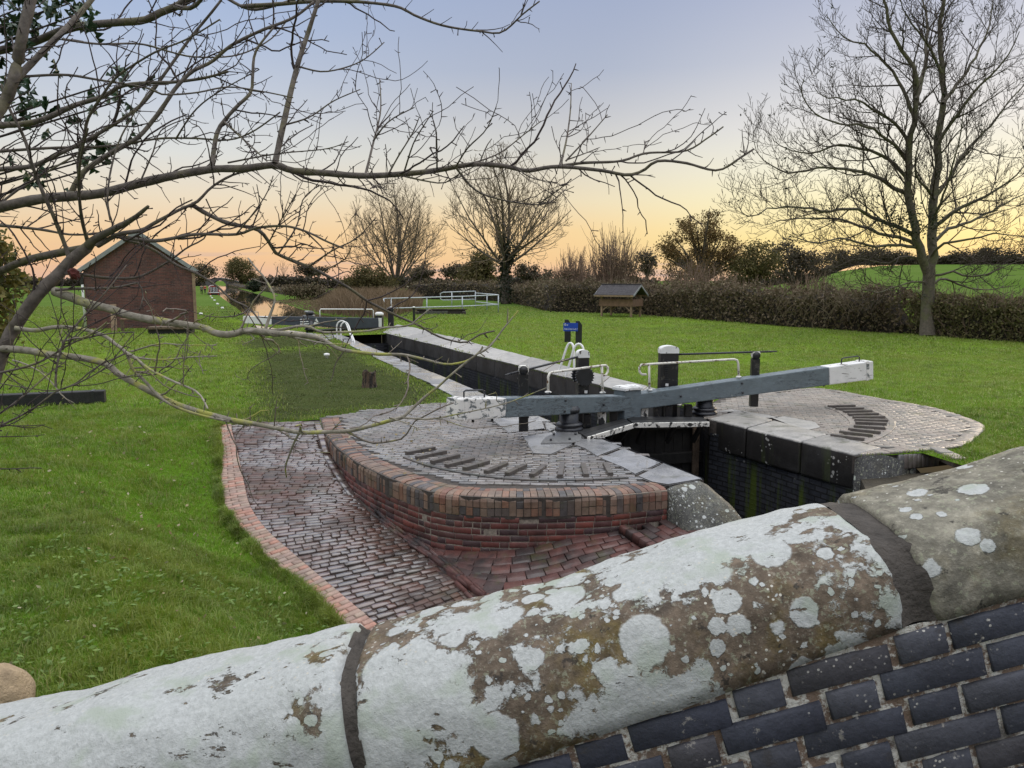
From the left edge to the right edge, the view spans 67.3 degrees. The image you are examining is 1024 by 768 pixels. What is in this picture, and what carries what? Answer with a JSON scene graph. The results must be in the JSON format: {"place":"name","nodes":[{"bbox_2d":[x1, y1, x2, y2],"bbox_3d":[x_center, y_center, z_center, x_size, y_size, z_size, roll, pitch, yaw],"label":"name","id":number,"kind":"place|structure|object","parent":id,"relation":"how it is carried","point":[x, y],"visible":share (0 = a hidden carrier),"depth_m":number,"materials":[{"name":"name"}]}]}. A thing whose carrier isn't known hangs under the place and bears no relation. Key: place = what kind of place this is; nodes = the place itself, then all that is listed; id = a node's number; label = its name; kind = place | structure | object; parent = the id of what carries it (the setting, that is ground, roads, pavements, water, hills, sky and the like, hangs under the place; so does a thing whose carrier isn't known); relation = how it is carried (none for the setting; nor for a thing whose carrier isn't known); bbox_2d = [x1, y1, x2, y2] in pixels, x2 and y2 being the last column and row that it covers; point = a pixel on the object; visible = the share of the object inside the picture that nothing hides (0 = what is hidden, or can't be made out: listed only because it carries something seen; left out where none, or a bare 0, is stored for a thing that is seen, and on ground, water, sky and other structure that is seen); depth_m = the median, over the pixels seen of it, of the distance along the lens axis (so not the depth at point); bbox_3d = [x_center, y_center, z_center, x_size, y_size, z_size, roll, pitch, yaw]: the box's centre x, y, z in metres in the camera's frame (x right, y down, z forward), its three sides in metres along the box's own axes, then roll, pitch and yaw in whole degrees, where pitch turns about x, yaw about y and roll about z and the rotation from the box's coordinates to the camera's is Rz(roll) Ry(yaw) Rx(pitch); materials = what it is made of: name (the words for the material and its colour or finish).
{"place":"outdoors","nodes":[
{"label":"outdoors","id":0,"kind":"place"},
{"bbox_2d":[219,286,337,328],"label":"canal water","id":1,"kind":"structure","parent":0,"point":[261,306],"depth_m":88.58,"materials":[{"name":"grey liquid"}]},
{"bbox_2d":[207,285,219,295],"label":"narrowboat","id":2,"kind":"object","parent":1,"relation":"on","point":[213,290],"visible":0.72,"depth_m":133.55,"materials":[{"name":"red paint"}]},
{"bbox_2d":[254,325,333,339],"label":"pavement","id":3,"kind":"structure","parent":0,"point":[257,326],"depth_m":36.89,"materials":[{"name":"grey concrete"}]},
{"bbox_2d":[231,419,475,623],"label":"ramp path","id":4,"kind":"structure","parent":0,"point":[318,520],"depth_m":9.71,"materials":[{"name":"brick"}]},
{"bbox_2d":[0,264,1023,696],"bbox_3d":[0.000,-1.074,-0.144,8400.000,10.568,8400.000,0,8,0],"label":"ground","id":5,"kind":"structure","parent":0,"point":[914,274],"depth_m":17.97,"materials":[{"name":"green plant"}]},
{"bbox_2d":[0,663,35,703],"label":"boulder","id":6,"kind":"object","parent":5,"relation":"on","point":[17,683],"visible":0.52,"depth_m":4.35,"materials":[{"name":"beige stone"}]},
{"bbox_2d":[0,228,41,343],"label":"shrub","id":7,"kind":"object","parent":5,"relation":"on","point":[16,276],"visible":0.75,"depth_m":8.98,"materials":[{"name":"green plant"}]},
{"bbox_2d":[0,389,106,406],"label":"timber beam","id":8,"kind":"structure","parent":5,"relation":"on","point":[82,396],"depth_m":15.50,"materials":[{"name":"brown wood"}]},
{"bbox_2d":[0,0,154,194],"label":"holly tree","id":9,"kind":"object","parent":5,"relation":"on","point":[12,26],"visible":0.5,"depth_m":3.02,"materials":[{"name":"green plant"}]},
{"bbox_2d":[1,274,205,285],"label":"hedge","id":10,"kind":"object","parent":5,"relation":"on","point":[67,281],"visible":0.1,"depth_m":334.46,"materials":[{"name":"green plant"}]},
{"bbox_2d":[110,304,116,330],"bbox_3d":[-19.576,-3.245,37.818,0.260,1.357,0.367,-3,8,-22],"label":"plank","id":11,"kind":"object","parent":5,"relation":"on","point":[113,322],"visible":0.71,"depth_m":37.78,"materials":[{"name":"brown wood"}]},
{"bbox_2d":[77,233,198,328],"bbox_3d":[-21.345,-6.085,44.682,5.792,5.150,9.395,-3,8,-22],"label":"brick hut","id":12,"kind":"object","parent":5,"relation":"on","point":[178,295],"visible":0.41,"depth_m":40.61,"materials":[{"name":"brick"}]},
{"bbox_2d":[120,317,163,331],"bbox_3d":[-18.416,-2.968,38.384,2.000,0.650,0.360,-6,10,-40],"label":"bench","id":13,"kind":"object","parent":5,"relation":"on","point":[122,323],"visible":0.52,"depth_m":37.69,"materials":[{"name":"brown wood"}]},
{"bbox_2d":[0,522,332,689],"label":"weeds","id":14,"kind":"object","parent":5,"relation":"on","point":[107,588],"visible":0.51,"depth_m":6.14,"materials":[{"name":"green plant"}]},
{"bbox_2d":[146,326,194,333],"bbox_3d":[-16.136,-2.549,36.509,2.100,0.360,1.090,-1,8,-7],"label":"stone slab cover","id":15,"kind":"object","parent":5,"relation":"on","point":[165,330],"visible":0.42,"depth_m":36.07,"materials":[{"name":"grey stone"}]},
{"bbox_2d":[190,258,219,282],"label":"skyline tree","id":16,"kind":"object","parent":5,"relation":"on","point":[209,271],"visible":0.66,"depth_m":207.20,"materials":[{"name":"green plant"}]},
{"bbox_2d":[0,426,430,676],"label":"fallen leaves","id":17,"kind":"object","parent":5,"relation":"on","point":[141,516],"visible":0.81,"depth_m":9.00,"materials":[{"name":"brown plant"}]},
{"bbox_2d":[204,278,238,285],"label":"stone bridge","id":18,"kind":"structure","parent":5,"relation":"on","point":[214,280],"depth_m":378.00,"materials":[{"name":"grey stone"}]},
{"bbox_2d":[218,253,260,283],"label":"canalside tree","id":19,"kind":"object","parent":5,"relation":"on","point":[235,268],"visible":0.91,"depth_m":363.56,"materials":[{"name":"green plant"}]},
{"bbox_2d":[244,279,262,291],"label":"canalside bush","id":20,"kind":"object","parent":5,"relation":"on","point":[252,284],"visible":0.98,"depth_m":185.88,"materials":[{"name":"green plant"}]},
{"bbox_2d":[227,283,300,294],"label":"hedge","id":21,"kind":"object","parent":5,"relation":"on","point":[238,285],"visible":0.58,"depth_m":184.65,"materials":[{"name":"green plant"}]},
{"bbox_2d":[273,260,290,274],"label":"bare tree","id":22,"kind":"object","parent":5,"relation":"on","point":[282,267],"visible":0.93,"depth_m":256.96,"materials":[{"name":"brown plant"}]},
{"bbox_2d":[220,424,375,629],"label":"brick kerb","id":23,"kind":"structure","parent":5,"relation":"on","point":[236,499],"depth_m":9.37,"materials":[{"name":"red brick"}]},
{"bbox_2d":[276,280,331,300],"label":"bush","id":24,"kind":"object","parent":5,"relation":"on","point":[310,290],"visible":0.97,"depth_m":98.51,"materials":[{"name":"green plant"}]},
{"bbox_2d":[303,311,314,327],"bbox_3d":[-10.009,-3.094,38.036,0.579,1.050,0.435,0,8,0],"label":"paddle stand","id":25,"kind":"object","parent":5,"relation":"on","point":[310,313],"visible":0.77,"depth_m":37.85,"materials":[{"name":"black paint"}]},
{"bbox_2d":[291,262,332,276],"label":"skyline tree","id":26,"kind":"object","parent":5,"relation":"on","point":[307,272],"visible":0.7,"depth_m":266.67,"materials":[{"name":"green plant"}]},
{"bbox_2d":[243,309,383,343],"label":"lock gate","id":27,"kind":"structure","parent":5,"relation":"on","point":[373,323],"depth_m":38.25,"materials":[{"name":"white paint"}]},
{"bbox_2d":[192,306,446,443],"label":"worn grass","id":28,"kind":"structure","parent":5,"relation":"on","point":[316,367],"depth_m":19.89,"materials":[{"name":"green plant"}]},
{"bbox_2d":[278,285,426,317],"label":"reeds","id":29,"kind":"object","parent":5,"relation":"on","point":[342,298],"visible":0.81,"depth_m":60.82,"materials":[{"name":"plant"}]},
{"bbox_2d":[337,263,399,289],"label":"bush","id":30,"kind":"object","parent":5,"relation":"on","point":[365,278],"visible":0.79,"depth_m":110.19,"materials":[{"name":"green plant"}]},
{"bbox_2d":[362,369,376,387],"bbox_3d":[-3.378,-0.130,18.203,0.371,0.405,0.383,0,8,0],"label":"tree stump","id":31,"kind":"object","parent":5,"relation":"on","point":[368,379],"visible":1,"depth_m":18.06,"materials":[{"name":"brown wood"}]},
{"bbox_2d":[0,0,753,515],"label":"hawthorn tree","id":32,"kind":"object","parent":5,"relation":"on","point":[16,74],"visible":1,"depth_m":2.33,"materials":[{"name":"brown plant"}]},
{"bbox_2d":[341,177,447,286],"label":"bare tree","id":33,"kind":"object","parent":5,"relation":"on","point":[399,245],"visible":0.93,"depth_m":115.34,"materials":[{"name":"brown plant"}]},
{"bbox_2d":[412,306,414,321],"bbox_3d":[-5.992,-4.264,47.029,0.200,0.965,0.200,0,8,0],"label":"paddle stand","id":34,"kind":"object","parent":5,"relation":"on","point":[413,307],"visible":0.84,"depth_m":46.97,"materials":[{"name":"black paint"}]},
{"bbox_2d":[405,260,435,282],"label":"skyline tree","id":35,"kind":"object","parent":5,"relation":"on","point":[428,274],"visible":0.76,"depth_m":226.64,"materials":[{"name":"green plant"}]},
{"bbox_2d":[383,291,498,314],"bbox_3d":[-4.304,-6.600,62.038,7.149,1.628,15.733,1,8,10],"label":"metal railing","id":36,"kind":"object","parent":5,"relation":"on","point":[475,305],"visible":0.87,"depth_m":58.84,"materials":[{"name":"metal"}]},
{"bbox_2d":[415,309,466,313],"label":"balance beam","id":37,"kind":"structure","parent":5,"relation":"on","point":[446,311],"depth_m":57.72,"materials":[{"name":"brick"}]},
{"bbox_2d":[436,262,466,280],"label":"skyline tree","id":38,"kind":"object","parent":5,"relation":"on","point":[448,271],"visible":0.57,"depth_m":225.95,"materials":[{"name":"green plant"}]},
{"bbox_2d":[258,274,658,288],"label":"hedge","id":39,"kind":"object","parent":5,"relation":"on","point":[281,279],"visible":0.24,"depth_m":238.88,"materials":[{"name":"green plant"}]},
{"bbox_2d":[449,246,500,284],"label":"bush","id":40,"kind":"object","parent":5,"relation":"on","point":[485,271],"visible":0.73,"depth_m":107.68,"materials":[{"name":"green plant"}]},
{"bbox_2d":[403,274,569,310],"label":"hedge","id":41,"kind":"object","parent":5,"relation":"on","point":[531,294],"visible":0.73,"depth_m":96.18,"materials":[{"name":"brown plant"}]},
{"bbox_2d":[314,417,696,597],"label":"retaining wall","id":42,"kind":"structure","parent":5,"relation":"on","point":[488,552],"depth_m":9.01,"materials":[{"name":"brick"}]},
{"bbox_2d":[441,140,571,303],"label":"ivy tree","id":43,"kind":"object","parent":5,"relation":"on","point":[507,256],"visible":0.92,"depth_m":80.51,"materials":[{"name":"brown plant"}]},
{"bbox_2d":[0,446,1023,767],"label":"bridge parapet","id":44,"kind":"structure","parent":5,"relation":"on","point":[878,626],"depth_m":1.41,"materials":[{"name":"grey stone"}]},
{"bbox_2d":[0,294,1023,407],"bbox_3d":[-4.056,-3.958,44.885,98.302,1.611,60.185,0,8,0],"label":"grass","id":45,"kind":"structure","parent":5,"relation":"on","point":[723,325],"depth_m":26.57,"materials":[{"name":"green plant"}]},
{"bbox_2d":[512,259,554,282],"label":"skyline tree","id":46,"kind":"object","parent":5,"relation":"on","point":[524,270],"visible":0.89,"depth_m":216.74,"materials":[{"name":"green plant"}]},
{"bbox_2d":[328,334,741,530],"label":"lock wall","id":47,"kind":"structure","parent":5,"relation":"on","point":[697,505],"depth_m":9.31,"materials":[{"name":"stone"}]},
{"bbox_2d":[336,320,354,341],"bbox_3d":[-6.815,-1.324,31.864,0.400,2.555,1.826,-4,9,-29],"label":"lock ladder","id":48,"kind":"object","parent":47,"relation":"attached to","point":[347,325],"visible":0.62,"depth_m":31.94,"materials":[{"name":"white metal"}]},
{"bbox_2d":[446,349,633,446],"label":"lock gate","id":49,"kind":"structure","parent":47,"relation":"attached to","point":[576,409],"depth_m":12.62,"materials":[{"name":"grey paint"}]},
{"bbox_2d":[531,243,598,282],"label":"willow bush","id":50,"kind":"object","parent":5,"relation":"on","point":[568,272],"visible":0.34,"depth_m":70.90,"materials":[{"name":"brown plant"}]},
{"bbox_2d":[563,320,581,343],"bbox_3d":[2.422,-2.120,31.065,0.747,0.920,0.865,0,8,0],"label":"lock sign","id":51,"kind":"object","parent":5,"relation":"on","point":[568,327],"visible":1,"depth_m":30.72,"materials":[{"name":"blue metal"}]},
{"bbox_2d":[576,221,656,286],"bbox_3d":[8.271,-10.024,65.466,6.887,7.785,5.662,7,11,44],"label":"willow bush","id":52,"kind":"object","parent":5,"relation":"on","point":[613,267],"visible":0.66,"depth_m":64.66,"materials":[{"name":"brown plant"}]},
{"bbox_2d":[594,284,648,316],"bbox_3d":[7.597,-5.831,53.577,3.100,2.275,2.340,5,9,35],"label":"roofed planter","id":53,"kind":"object","parent":5,"relation":"on","point":[611,291],"visible":0.97,"depth_m":53.03,"materials":[{"name":"brown wood"}]},
{"bbox_2d":[631,246,658,280],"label":"hedgerow tree","id":54,"kind":"object","parent":5,"relation":"on","point":[648,259],"visible":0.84,"depth_m":196.69,"materials":[{"name":"green plant"}]},
{"bbox_2d":[382,324,965,518],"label":"lock wall","id":55,"kind":"structure","parent":5,"relation":"on","point":[758,465],"depth_m":13.20,"materials":[{"name":"stone"}]},
{"bbox_2d":[387,307,393,325],"bbox_3d":[-6.582,-3.639,41.841,0.372,1.120,0.363,0,8,0],"label":"paddle stand","id":56,"kind":"object","parent":55,"relation":"on","point":[390,318],"visible":0.56,"depth_m":41.74,"materials":[{"name":"black paint"}]},
{"bbox_2d":[557,342,584,375],"bbox_3d":[1.540,0.217,20.183,0.393,2.613,0.939,-4,9,-29],"label":"lock ladder","id":57,"kind":"object","parent":55,"relation":"attached to","point":[572,352],"visible":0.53,"depth_m":20.16,"materials":[{"name":"white metal"}]},
{"bbox_2d":[625,345,872,484],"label":"lock gate","id":58,"kind":"structure","parent":55,"relation":"attached to","point":[665,434],"depth_m":14.24,"materials":[{"name":"grey paint"}]},
{"bbox_2d":[646,255,740,289],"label":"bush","id":59,"kind":"object","parent":5,"relation":"on","point":[688,271],"visible":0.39,"depth_m":68.78,"materials":[{"name":"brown plant"}]},
{"bbox_2d":[650,208,756,282],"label":"oak tree","id":60,"kind":"object","parent":5,"relation":"on","point":[705,253],"visible":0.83,"depth_m":117.39,"materials":[{"name":"green plant"}]},
{"bbox_2d":[546,270,920,333],"bbox_3d":[12.462,-5.828,50.117,5.432,3.677,31.644,-4,9,-30],"label":"hedge","id":61,"kind":"object","parent":5,"relation":"on","point":[718,300],"visible":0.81,"depth_m":45.22,"materials":[{"name":"brown plant"}]},
{"bbox_2d":[782,269,848,293],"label":"dead stems","id":62,"kind":"object","parent":61,"relation":"attached to","point":[811,282],"visible":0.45,"depth_m":51.41,"materials":[{"name":"brown plant"}]},
{"bbox_2d":[769,267,903,328],"bbox_3d":[15.806,-4.187,37.424,6.884,3.034,2.918,0,8,0],"label":"hanging spray","id":63,"kind":"object","parent":61,"relation":"hanging from","point":[841,294],"visible":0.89,"depth_m":37.28,"materials":[{"name":"plant"}]},
{"bbox_2d":[719,238,785,290],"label":"hedgerow tree","id":64,"kind":"object","parent":5,"relation":"on","point":[759,267],"visible":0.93,"depth_m":115.54,"materials":[{"name":"green plant"}]},
{"bbox_2d":[765,237,836,288],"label":"hedgerow tree","id":65,"kind":"object","parent":5,"relation":"on","point":[797,262],"visible":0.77,"depth_m":132.09,"materials":[{"name":"green plant"}]},
{"bbox_2d":[814,241,880,271],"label":"hedgerow tree","id":66,"kind":"object","parent":5,"relation":"on","point":[856,254],"visible":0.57,"depth_m":245.09,"materials":[{"name":"green plant"}]},
{"bbox_2d":[708,0,1023,335],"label":"ash tree","id":67,"kind":"object","parent":5,"relation":"on","point":[928,282],"visible":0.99,"depth_m":33.26,"materials":[{"name":"brown plant"}]},
{"bbox_2d":[720,254,1023,286],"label":"hedge","id":68,"kind":"object","parent":5,"relation":"on","point":[942,260],"visible":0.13,"depth_m":299.15,"materials":[{"name":"green plant"}]},
{"bbox_2d":[861,247,928,267],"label":"skyline tree","id":69,"kind":"object","parent":5,"relation":"on","point":[890,256],"visible":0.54,"depth_m":294.31,"materials":[{"name":"green plant"}]},
{"bbox_2d":[902,276,1023,342],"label":"hedge","id":70,"kind":"object","parent":5,"relation":"on","point":[998,318],"visible":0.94,"depth_m":32.98,"materials":[{"name":"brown plant"}]},
{"bbox_2d":[946,244,1023,264],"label":"skyline tree","id":71,"kind":"object","parent":5,"relation":"on","point":[962,257],"visible":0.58,"depth_m":294.52,"materials":[{"name":"green plant"}]},
{"bbox_2d":[320,403,703,518],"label":"pavement","id":72,"kind":"structure","parent":0,"point":[513,456],"depth_m":10.82,"materials":[{"name":"brick"}]},
{"bbox_2d":[0,0,1023,472],"label":"sky","id":73,"kind":"structure","parent":0,"point":[653,55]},
{"bbox_2d":[703,388,984,473],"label":"pavement","id":74,"kind":"structure","parent":0,"point":[887,427],"depth_m":13.86,"materials":[{"name":"brick"}]},
{"bbox_2d":[860,472,932,489],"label":"verge","id":75,"kind":"structure","parent":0,"point":[869,483],"depth_m":10.87,"materials":[{"name":"green plant"}]}
]}

